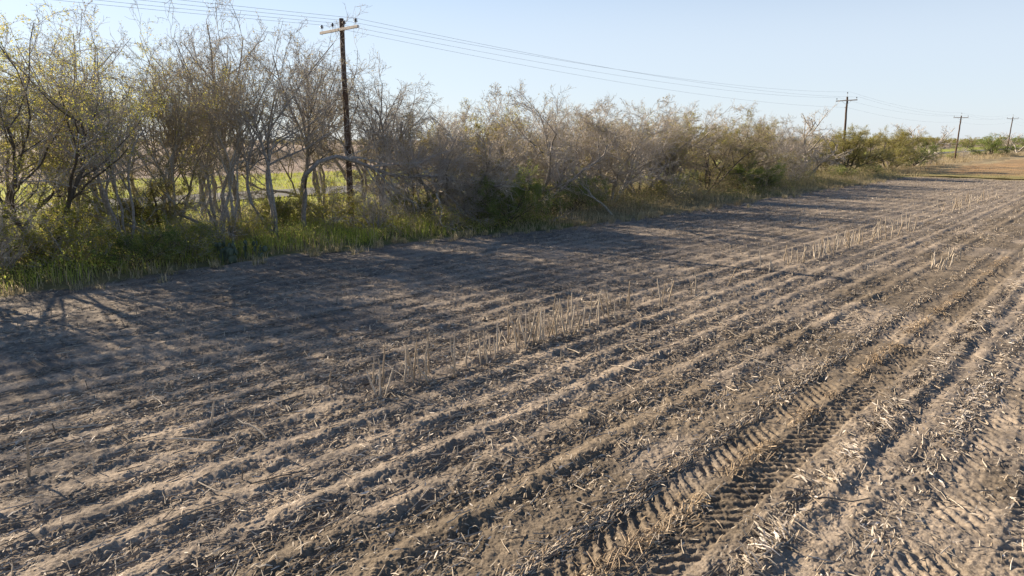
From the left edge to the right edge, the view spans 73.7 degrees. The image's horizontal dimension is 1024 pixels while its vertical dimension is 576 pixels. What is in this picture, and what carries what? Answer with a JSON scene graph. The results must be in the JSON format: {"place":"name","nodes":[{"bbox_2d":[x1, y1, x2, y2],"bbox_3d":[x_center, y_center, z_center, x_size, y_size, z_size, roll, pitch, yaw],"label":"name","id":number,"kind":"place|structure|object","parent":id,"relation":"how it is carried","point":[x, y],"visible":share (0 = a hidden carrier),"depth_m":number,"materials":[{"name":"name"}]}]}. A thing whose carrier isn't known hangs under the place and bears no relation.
{"place":"outdoors","nodes":[
{"label":"outdoors","id":0,"kind":"place"},
{"bbox_2d":[1,147,1020,213],"bbox_3d":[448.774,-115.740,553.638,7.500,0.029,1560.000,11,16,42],"label":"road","id":1,"kind":"structure","parent":0,"point":[277,193],"depth_m":56.80,"materials":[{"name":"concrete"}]},
{"bbox_2d":[0,140,1023,575],"bbox_3d":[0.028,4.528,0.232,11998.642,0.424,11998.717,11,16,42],"label":"ground","id":2,"kind":"structure","parent":0,"point":[818,442],"depth_m":12.13,"materials":[{"name":"soil"}]},
{"bbox_2d":[0,199,72,272],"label":"bare shrub","id":3,"kind":"object","parent":2,"relation":"on","point":[8,242],"visible":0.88,"depth_m":22.82,"materials":[{"name":"brown plant"}]},
{"bbox_2d":[0,53,79,188],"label":"leafy tree","id":4,"kind":"object","parent":2,"relation":"on","point":[7,120],"visible":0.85,"depth_m":22.15,"materials":[{"name":"green plant"}]},
{"bbox_2d":[0,27,81,221],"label":"leafy tree","id":5,"kind":"object","parent":2,"relation":"on","point":[27,167],"visible":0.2,"depth_m":28.04,"materials":[{"name":"green plant"}]},
{"bbox_2d":[0,178,93,264],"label":"leafy shrub","id":6,"kind":"object","parent":2,"relation":"on","point":[5,217],"visible":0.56,"depth_m":23.93,"materials":[{"name":"green plant"}]},
{"bbox_2d":[12,187,104,236],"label":"leafy shrub","id":7,"kind":"object","parent":2,"relation":"on","point":[53,217],"visible":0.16,"depth_m":28.60,"materials":[{"name":"green plant"}]},
{"bbox_2d":[0,29,124,254],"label":"leafy tree","id":8,"kind":"object","parent":2,"relation":"on","point":[51,195],"visible":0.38,"depth_m":26.02,"materials":[{"name":"green plant"}]},
{"bbox_2d":[0,0,148,225],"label":"bare tree","id":9,"kind":"object","parent":2,"relation":"on","point":[74,42],"visible":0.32,"depth_m":30.05,"materials":[{"name":"brown plant"}]},
{"bbox_2d":[2,33,148,218],"bbox_3d":[-23.582,-8.183,36.018,8.182,9.884,8.742,11,17,42],"label":"leafy tree","id":10,"kind":"object","parent":2,"relation":"on","point":[52,122],"visible":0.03,"depth_m":34.72,"materials":[{"name":"green plant"}]},
{"bbox_2d":[14,200,137,271],"bbox_3d":[-15.241,-1.828,24.012,3.281,2.490,3.953,10,16,38],"label":"leafy shrub","id":11,"kind":"object","parent":2,"relation":"on","point":[71,230],"visible":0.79,"depth_m":23.81,"materials":[{"name":"green plant"}]},
{"bbox_2d":[3,0,153,243],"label":"leafy tree","id":12,"kind":"object","parent":2,"relation":"on","point":[50,81],"visible":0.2,"depth_m":27.63,"materials":[{"name":"green plant"}]},
{"bbox_2d":[0,0,165,261],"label":"leafy tree","id":13,"kind":"object","parent":2,"relation":"on","point":[72,189],"visible":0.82,"depth_m":23.22,"materials":[{"name":"green plant"}]},
{"bbox_2d":[1,4,199,252],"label":"leafy tree","id":14,"kind":"object","parent":2,"relation":"on","point":[103,194],"visible":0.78,"depth_m":24.91,"materials":[{"name":"green plant"}]},
{"bbox_2d":[51,174,176,245],"bbox_3d":[-16.941,-3.311,29.241,5.204,3.184,4.031,-5,13,-20],"label":"leafy shrub","id":15,"kind":"object","parent":2,"relation":"on","point":[114,206],"visible":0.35,"depth_m":28.71,"materials":[{"name":"green plant"}]},
{"bbox_2d":[82,153,168,260],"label":"sapling","id":16,"kind":"object","parent":2,"relation":"on","point":[117,194],"visible":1,"depth_m":24.21,"materials":[{"name":"green plant"}]},
{"bbox_2d":[1,0,261,236],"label":"bare tree","id":17,"kind":"object","parent":2,"relation":"on","point":[172,141],"visible":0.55,"depth_m":28.88,"materials":[{"name":"grey plant"}]},
{"bbox_2d":[78,220,189,268],"bbox_3d":[-13.365,-1.510,24.962,3.435,2.211,3.350,-3,13,-12],"label":"leafy shrub","id":18,"kind":"object","parent":2,"relation":"on","point":[156,249],"visible":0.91,"depth_m":24.36,"materials":[{"name":"green plant"}]},
{"bbox_2d":[81,156,210,236],"bbox_3d":[-15.603,-3.760,29.523,5.524,3.896,4.360,-3,13,-13],"label":"leafy shrub","id":19,"kind":"object","parent":2,"relation":"on","point":[155,194],"visible":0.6,"depth_m":29.28,"materials":[{"name":"green plant"}]},
{"bbox_2d":[75,33,230,220],"bbox_3d":[-19.746,-8.977,37.904,7.118,10.646,9.757,6,14,25],"label":"bare tree","id":20,"kind":"object","parent":2,"relation":"on","point":[125,154],"visible":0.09,"depth_m":36.98,"materials":[{"name":"brown plant"}]},
{"bbox_2d":[71,21,249,229],"bbox_3d":[-15.610,-6.769,29.748,7.199,9.766,6.737,-2,12,-7],"label":"leafy tree","id":21,"kind":"object","parent":2,"relation":"on","point":[189,163],"visible":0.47,"depth_m":29.91,"materials":[{"name":"green plant"}]},
{"bbox_2d":[148,210,208,251],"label":"leafy shrub","id":22,"kind":"object","parent":2,"relation":"on","point":[181,222],"visible":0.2,"depth_m":27.04,"materials":[{"name":"green plant"}]},
{"bbox_2d":[138,212,228,260],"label":"leafy shrub","id":23,"kind":"object","parent":2,"relation":"on","point":[200,229],"visible":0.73,"depth_m":26.17,"materials":[{"name":"green plant"}]},
{"bbox_2d":[73,0,312,239],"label":"bare tree","id":24,"kind":"object","parent":2,"relation":"on","point":[230,175],"visible":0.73,"depth_m":29.30,"materials":[{"name":"grey plant"}]},
{"bbox_2d":[167,437,223,441],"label":"dry stalk","id":25,"kind":"object","parent":2,"relation":"on","point":[209,440],"visible":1,"depth_m":10.41,"materials":[{"name":"plant"}]},
{"bbox_2d":[120,53,273,214],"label":"leafy tree","id":26,"kind":"object","parent":2,"relation":"on","point":[215,188],"visible":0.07,"depth_m":38.77,"materials":[{"name":"green plant"}]},
{"bbox_2d":[115,1,279,219],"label":"bare tree","id":27,"kind":"object","parent":2,"relation":"on","point":[185,82],"visible":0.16,"depth_m":35.33,"materials":[{"name":"brown plant"}]},
{"bbox_2d":[169,186,250,243],"bbox_3d":[-12.104,-2.792,28.240,3.250,2.750,3.608,-10,16,-39],"label":"bare shrub","id":28,"kind":"object","parent":2,"relation":"on","point":[212,218],"visible":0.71,"depth_m":28.39,"materials":[{"name":"brown plant"}]},
{"bbox_2d":[148,0,278,225],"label":"bare tree","id":29,"kind":"object","parent":2,"relation":"on","point":[211,57],"visible":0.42,"depth_m":33.23,"materials":[{"name":"brown plant"}]},
{"bbox_2d":[190,163,255,246],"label":"sapling","id":30,"kind":"object","parent":2,"relation":"on","point":[218,205],"visible":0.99,"depth_m":27.41,"materials":[{"name":"green plant"}]},
{"bbox_2d":[187,157,266,227],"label":"sapling","id":31,"kind":"object","parent":2,"relation":"on","point":[204,164],"visible":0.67,"depth_m":30.45,"materials":[{"name":"green plant"}]},
{"bbox_2d":[214,240,267,263],"bbox_3d":[-10.638,-1.454,26.789,1.093,0.808,1.731,11,16,42],"label":"prickly pear","id":32,"kind":"object","parent":2,"relation":"on","point":[229,251],"visible":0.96,"depth_m":26.48,"materials":[{"name":"green plant"}]},
{"bbox_2d":[0,197,486,292],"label":"green grass","id":33,"kind":"structure","parent":2,"relation":"on","point":[371,234],"depth_m":29.42,"materials":[{"name":"green plant"}]},
{"bbox_2d":[150,28,345,231],"bbox_3d":[-12.407,-7.205,32.700,9.256,9.539,6.753,-7,14,-29],"label":"bare tree","id":34,"kind":"object","parent":2,"relation":"on","point":[202,184],"visible":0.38,"depth_m":32.28,"materials":[{"name":"brown plant"}]},
{"bbox_2d":[225,206,273,239],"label":"leafy shrub","id":35,"kind":"object","parent":2,"relation":"on","point":[248,228],"visible":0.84,"depth_m":29.84,"materials":[{"name":"green plant"}]},
{"bbox_2d":[245,187,306,226],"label":"leafy shrub","id":36,"kind":"object","parent":2,"relation":"on","point":[277,199],"visible":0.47,"depth_m":34.64,"materials":[{"name":"green plant"}]},
{"bbox_2d":[175,3,377,238],"bbox_3d":[-10.179,-7.557,31.664,6.646,10.563,9.111,6,14,26],"label":"bare tree","id":37,"kind":"object","parent":2,"relation":"on","point":[269,190],"visible":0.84,"depth_m":30.48,"materials":[{"name":"grey plant"}]},
{"bbox_2d":[248,192,308,226],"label":"leafy shrub","id":38,"kind":"object","parent":2,"relation":"on","point":[266,213],"visible":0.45,"depth_m":34.50,"materials":[{"name":"green plant"}]},
{"bbox_2d":[0,188,558,286],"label":"undergrowth","id":39,"kind":"object","parent":2,"relation":"on","point":[287,233],"visible":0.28,"depth_m":30.62,"materials":[{"name":"green plant"}]},
{"bbox_2d":[207,4,383,214],"bbox_3d":[-12.137,-9.978,39.158,7.717,12.236,12.663,8,15,32],"label":"bare tree","id":40,"kind":"object","parent":2,"relation":"on","point":[319,167],"visible":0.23,"depth_m":39.25,"materials":[{"name":"grey plant"}]},
{"bbox_2d":[234,17,364,223],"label":"bare tree","id":41,"kind":"object","parent":2,"relation":"on","point":[308,153],"visible":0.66,"depth_m":35.10,"materials":[{"name":"grey plant"}]},
{"bbox_2d":[253,73,354,205],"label":"bare tree","id":42,"kind":"object","parent":2,"relation":"on","point":[315,176],"visible":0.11,"depth_m":44.71,"materials":[{"name":"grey plant"}]},
{"bbox_2d":[241,38,404,212],"bbox_3d":[-11.146,-9.009,38.912,10.623,10.371,7.749,1,12,3],"label":"bare tree","id":43,"kind":"object","parent":2,"relation":"on","point":[334,147],"visible":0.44,"depth_m":38.14,"materials":[{"name":"brown plant"}]},
{"bbox_2d":[281,173,366,227],"bbox_3d":[-9.430,-4.363,34.542,4.912,3.095,4.078,-12,17,-43],"label":"leafy shrub","id":44,"kind":"object","parent":2,"relation":"on","point":[337,197],"visible":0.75,"depth_m":34.16,"materials":[{"name":"green plant"}]},
{"bbox_2d":[307,163,350,223],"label":"sapling","id":45,"kind":"object","parent":2,"relation":"on","point":[327,189],"visible":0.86,"depth_m":33.44,"materials":[{"name":"green plant"}]},
{"bbox_2d":[0,166,660,218],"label":"field","id":46,"kind":"structure","parent":2,"relation":"on","point":[216,179],"depth_m":71.09,"materials":[{"name":"green plant"}]},
{"bbox_2d":[320,18,358,221],"bbox_3d":[-8.618,-8.187,35.443,3.350,10.968,0.480,11,16,42],"label":"utility pole","id":47,"kind":"object","parent":2,"relation":"on","point":[345,100],"visible":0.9,"depth_m":35.08,"materials":[{"name":"brown wood"}]},
{"bbox_2d":[58,0,993,124],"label":"power wire","id":48,"kind":"object","parent":47,"relation":"attached to","point":[401,41],"visible":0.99,"depth_m":37.70,"materials":[{"name":"grey metal"}]},
{"bbox_2d":[99,0,988,119],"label":"power wire","id":49,"kind":"object","parent":47,"relation":"attached to","point":[453,46],"visible":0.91,"depth_m":39.00,"materials":[{"name":"grey metal"}]},
{"bbox_2d":[143,0,1018,117],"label":"power wire","id":50,"kind":"object","parent":47,"relation":"attached to","point":[460,42],"visible":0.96,"depth_m":37.96,"materials":[{"name":"metal"}]},
{"bbox_2d":[184,0,1017,118],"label":"power wire","id":51,"kind":"object","parent":47,"relation":"attached to","point":[494,46],"visible":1,"depth_m":38.34,"materials":[{"name":"grey metal"}]},
{"bbox_2d":[349,194,389,222],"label":"leafy shrub","id":52,"kind":"object","parent":2,"relation":"on","point":[372,204],"visible":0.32,"depth_m":36.02,"materials":[{"name":"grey plant"}]},
{"bbox_2d":[327,175,418,231],"bbox_3d":[-6.960,-3.895,32.676,3.973,3.028,3.579,-11,16,-41],"label":"bare shrub","id":53,"kind":"object","parent":2,"relation":"on","point":[363,214],"visible":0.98,"depth_m":32.98,"materials":[{"name":"grey plant"}]},
{"bbox_2d":[318,51,446,223],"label":"bare tree","id":54,"kind":"object","parent":2,"relation":"on","point":[398,129],"visible":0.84,"depth_m":35.83,"materials":[{"name":"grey plant"}]},
{"bbox_2d":[339,80,425,197],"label":"bare tree","id":55,"kind":"object","parent":2,"relation":"on","point":[383,111],"visible":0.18,"depth_m":44.00,"materials":[{"name":"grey plant"}]},
{"bbox_2d":[322,114,457,200],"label":"twiggy tree","id":56,"kind":"object","parent":2,"relation":"on","point":[423,139],"visible":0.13,"depth_m":43.53,"materials":[{"name":"brown plant"}]},
{"bbox_2d":[1,148,789,176],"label":"brush","id":57,"kind":"object","parent":2,"relation":"on","point":[273,156],"visible":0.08,"depth_m":130.06,"materials":[{"name":"plant"}]},
{"bbox_2d":[377,188,443,224],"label":"leafy shrub","id":58,"kind":"object","parent":2,"relation":"on","point":[427,205],"visible":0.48,"depth_m":36.84,"materials":[{"name":"green plant"}]},
{"bbox_2d":[386,137,436,222],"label":"sapling","id":59,"kind":"object","parent":2,"relation":"on","point":[418,170],"visible":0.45,"depth_m":35.92,"materials":[{"name":"grey plant"}]},
{"bbox_2d":[334,102,530,226],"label":"twiggy tree","id":60,"kind":"object","parent":2,"relation":"on","point":[461,168],"visible":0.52,"depth_m":36.28,"materials":[{"name":"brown plant"}]},
{"bbox_2d":[301,125,567,232],"bbox_3d":[-3.078,-6.321,37.434,10.667,5.515,17.422,11,16,42],"label":"broken tree","id":61,"kind":"object","parent":2,"relation":"on","point":[355,160],"visible":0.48,"depth_m":34.45,"materials":[{"name":"grey plant"}]},
{"bbox_2d":[0,176,902,296],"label":"edge tufts","id":62,"kind":"object","parent":2,"relation":"on","point":[712,206],"visible":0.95,"depth_m":32.57,"materials":[{"name":"plant"}]},
{"bbox_2d":[0,170,904,291],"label":"dry grass","id":63,"kind":"structure","parent":2,"relation":"on","point":[716,198],"depth_m":37.69,"materials":[{"name":"plant"}]},
{"bbox_2d":[381,98,534,218],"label":"twiggy tree","id":64,"kind":"object","parent":2,"relation":"on","point":[499,166],"visible":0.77,"depth_m":35.79,"materials":[{"name":"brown plant"}]},
{"bbox_2d":[436,180,484,222],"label":"bare shrub","id":65,"kind":"object","parent":2,"relation":"on","point":[475,206],"visible":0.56,"depth_m":36.27,"materials":[{"name":"brown plant"}]},
{"bbox_2d":[441,187,509,219],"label":"leafy shrub","id":66,"kind":"object","parent":2,"relation":"on","point":[491,200],"visible":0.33,"depth_m":36.57,"materials":[{"name":"green plant"}]},
{"bbox_2d":[410,98,553,200],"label":"leafy tree","id":67,"kind":"object","parent":2,"relation":"on","point":[478,126],"visible":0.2,"depth_m":44.47,"materials":[{"name":"grey plant"}]},
{"bbox_2d":[471,159,541,220],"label":"leafy shrub","id":68,"kind":"object","parent":2,"relation":"on","point":[529,171],"visible":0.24,"depth_m":38.69,"materials":[{"name":"green plant"}]},
{"bbox_2d":[0,177,1023,575],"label":"crop residue","id":69,"kind":"object","parent":2,"relation":"on","point":[586,527],"visible":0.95,"depth_m":12.43,"materials":[{"name":"plant"}]},
{"bbox_2d":[471,169,553,225],"bbox_3d":[-0.123,-4.608,36.849,4.459,3.731,4.349,-4,13,-16],"label":"leafy shrub","id":70,"kind":"object","parent":2,"relation":"on","point":[523,198],"visible":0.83,"depth_m":36.03,"materials":[{"name":"green plant"}]},
{"bbox_2d":[8,177,1023,573],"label":"cut stubble","id":71,"kind":"object","parent":2,"relation":"on","point":[576,305],"visible":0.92,"depth_m":18.41,"materials":[{"name":"beige plant"}]},
{"bbox_2d":[471,105,595,196],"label":"twiggy tree","id":72,"kind":"object","parent":2,"relation":"on","point":[546,146],"visible":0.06,"depth_m":52.70,"materials":[{"name":"brown plant"}]},
{"bbox_2d":[461,80,621,211],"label":"twiggy tree","id":73,"kind":"object","parent":2,"relation":"on","point":[552,149],"visible":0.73,"depth_m":40.44,"materials":[{"name":"grey plant"}]},
{"bbox_2d":[528,186,577,214],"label":"leafy shrub","id":74,"kind":"object","parent":2,"relation":"on","point":[562,202],"visible":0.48,"depth_m":40.57,"materials":[{"name":"green plant"}]},
{"bbox_2d":[521,94,612,214],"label":"leaning tree","id":75,"kind":"object","parent":2,"relation":"on","point":[593,197],"visible":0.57,"depth_m":41.45,"materials":[{"name":"brown plant"}]},
{"bbox_2d":[532,171,611,210],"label":"leafy shrub","id":76,"kind":"object","parent":2,"relation":"on","point":[576,188],"visible":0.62,"depth_m":42.71,"materials":[{"name":"green plant"}]},
{"bbox_2d":[516,97,657,201],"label":"twiggy tree","id":77,"kind":"object","parent":2,"relation":"on","point":[581,153],"visible":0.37,"depth_m":45.75,"materials":[{"name":"brown plant"}]},
{"bbox_2d":[565,165,609,205],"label":"bare shrub","id":78,"kind":"object","parent":2,"relation":"on","point":[595,192],"visible":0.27,"depth_m":45.58,"materials":[{"name":"grey plant"}]},
{"bbox_2d":[534,106,646,188],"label":"leafy tree","id":79,"kind":"object","parent":2,"relation":"on","point":[599,138],"visible":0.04,"depth_m":56.98,"materials":[{"name":"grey plant"}]},
{"bbox_2d":[511,91,699,203],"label":"twiggy tree","id":80,"kind":"object","parent":2,"relation":"on","point":[657,150],"visible":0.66,"depth_m":45.89,"materials":[{"name":"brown plant"}]},
{"bbox_2d":[336,162,903,231],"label":"brushy weeds","id":81,"kind":"object","parent":2,"relation":"on","point":[729,185],"visible":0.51,"depth_m":50.16,"materials":[{"name":"green plant"}]},
{"bbox_2d":[586,107,715,194],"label":"leafy tree","id":82,"kind":"object","parent":2,"relation":"on","point":[687,156],"visible":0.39,"depth_m":52.86,"materials":[{"name":"grey plant"}]},
{"bbox_2d":[642,175,675,195],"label":"leafy shrub","id":83,"kind":"object","parent":2,"relation":"on","point":[659,188],"visible":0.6,"depth_m":52.18,"materials":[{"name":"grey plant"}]},
{"bbox_2d":[579,93,757,196],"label":"twiggy tree","id":84,"kind":"object","parent":2,"relation":"on","point":[700,142],"visible":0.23,"depth_m":51.60,"materials":[{"name":"grey plant"}]},
{"bbox_2d":[657,174,696,200],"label":"bare shrub","id":85,"kind":"object","parent":2,"relation":"on","point":[671,183],"visible":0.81,"depth_m":50.17,"materials":[{"name":"grey plant"}]},
{"bbox_2d":[669,115,749,179],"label":"twiggy tree","id":86,"kind":"object","parent":2,"relation":"on","point":[710,152],"visible":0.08,"depth_m":71.11,"materials":[{"name":"brown plant"}]},
{"bbox_2d":[664,108,782,192],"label":"twiggy tree","id":87,"kind":"object","parent":2,"relation":"on","point":[711,171],"visible":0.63,"depth_m":58.23,"materials":[{"name":"brown plant"}]},
{"bbox_2d":[670,107,803,186],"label":"twiggy tree","id":88,"kind":"object","parent":2,"relation":"on","point":[770,161],"visible":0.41,"depth_m":62.41,"materials":[{"name":"brown plant"}]},
{"bbox_2d":[700,115,781,169],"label":"leafy tree","id":89,"kind":"object","parent":2,"relation":"on","point":[738,134],"visible":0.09,"depth_m":77.16,"materials":[{"name":"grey plant"}]},
{"bbox_2d":[720,160,767,189],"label":"leafy shrub","id":90,"kind":"object","parent":2,"relation":"on","point":[738,168],"visible":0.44,"depth_m":59.85,"materials":[{"name":"green plant"}]},
{"bbox_2d":[733,159,786,191],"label":"leafy shrub","id":91,"kind":"object","parent":2,"relation":"on","point":[774,176],"visible":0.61,"depth_m":59.59,"materials":[{"name":"green plant"}]},
{"bbox_2d":[706,114,837,180],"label":"twiggy tree","id":92,"kind":"object","parent":2,"relation":"on","point":[799,152],"visible":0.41,"depth_m":69.62,"materials":[{"name":"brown plant"}]},
{"bbox_2d":[741,118,834,166],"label":"twiggy tree","id":93,"kind":"object","parent":2,"relation":"on","point":[796,142],"visible":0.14,"depth_m":85.31,"materials":[{"name":"brown plant"}]},
{"bbox_2d":[757,101,853,178],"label":"bare tree","id":94,"kind":"object","parent":2,"relation":"on","point":[814,150],"visible":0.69,"depth_m":70.73,"materials":[{"name":"brown plant"}]},
{"bbox_2d":[807,126,863,172],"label":"feathery tree","id":95,"kind":"object","parent":2,"relation":"on","point":[826,149],"visible":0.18,"depth_m":87.27,"materials":[{"name":"green plant"}]},
{"bbox_2d":[807,123,909,173],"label":"feathery tree","id":96,"kind":"object","parent":2,"relation":"on","point":[856,140],"visible":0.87,"depth_m":82.81,"materials":[{"name":"green plant"}]},
{"bbox_2d":[814,125,911,170],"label":"feathery tree","id":97,"kind":"object","parent":2,"relation":"on","point":[881,137],"visible":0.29,"depth_m":95.09,"materials":[{"name":"green plant"}]},
{"bbox_2d":[877,137,938,167],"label":"feathery tree","id":98,"kind":"object","parent":2,"relation":"on","point":[910,155],"visible":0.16,"depth_m":105.72,"materials":[{"name":"green plant"}]},
{"bbox_2d":[890,124,961,164],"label":"bare tree","id":99,"kind":"object","parent":2,"relation":"on","point":[944,134],"visible":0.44,"depth_m":116.36,"materials":[{"name":"brown plant"}]},
{"bbox_2d":[952,133,1020,155],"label":"leafy shrub","id":100,"kind":"object","parent":2,"relation":"on","point":[987,142],"visible":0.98,"depth_m":184.24,"materials":[{"name":"green plant"}]},
{"bbox_2d":[0,0,1023,139],"label":"sky","id":101,"kind":"structure","parent":0,"point":[927,58],"materials":[{"name":"blue"}]},
{"bbox_2d":[861,158,1023,179],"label":"meadow","id":102,"kind":"structure","parent":0,"point":[1016,164],"depth_m":102.05,"materials":[{"name":"plant"}]},
{"bbox_2d":[872,127,927,166],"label":"feathery tree","id":103,"kind":"object","parent":102,"relation":"on","point":[902,135],"visible":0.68,"depth_m":98.63,"materials":[{"name":"green plant"}]},
{"bbox_2d":[863,165,954,176],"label":"straw grass","id":104,"kind":"structure","parent":102,"relation":"on","point":[909,171],"depth_m":93.47,"materials":[{"name":"plant"}]},
{"bbox_2d":[904,142,944,165],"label":"leafy shrub","id":105,"kind":"object","parent":102,"relation":"on","point":[919,160],"visible":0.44,"depth_m":113.07,"materials":[{"name":"green plant"}]},
{"bbox_2d":[865,152,1023,164],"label":"pale grass","id":106,"kind":"structure","parent":102,"relation":"on","point":[984,156],"depth_m":159.76,"materials":[{"name":"beige plant"}]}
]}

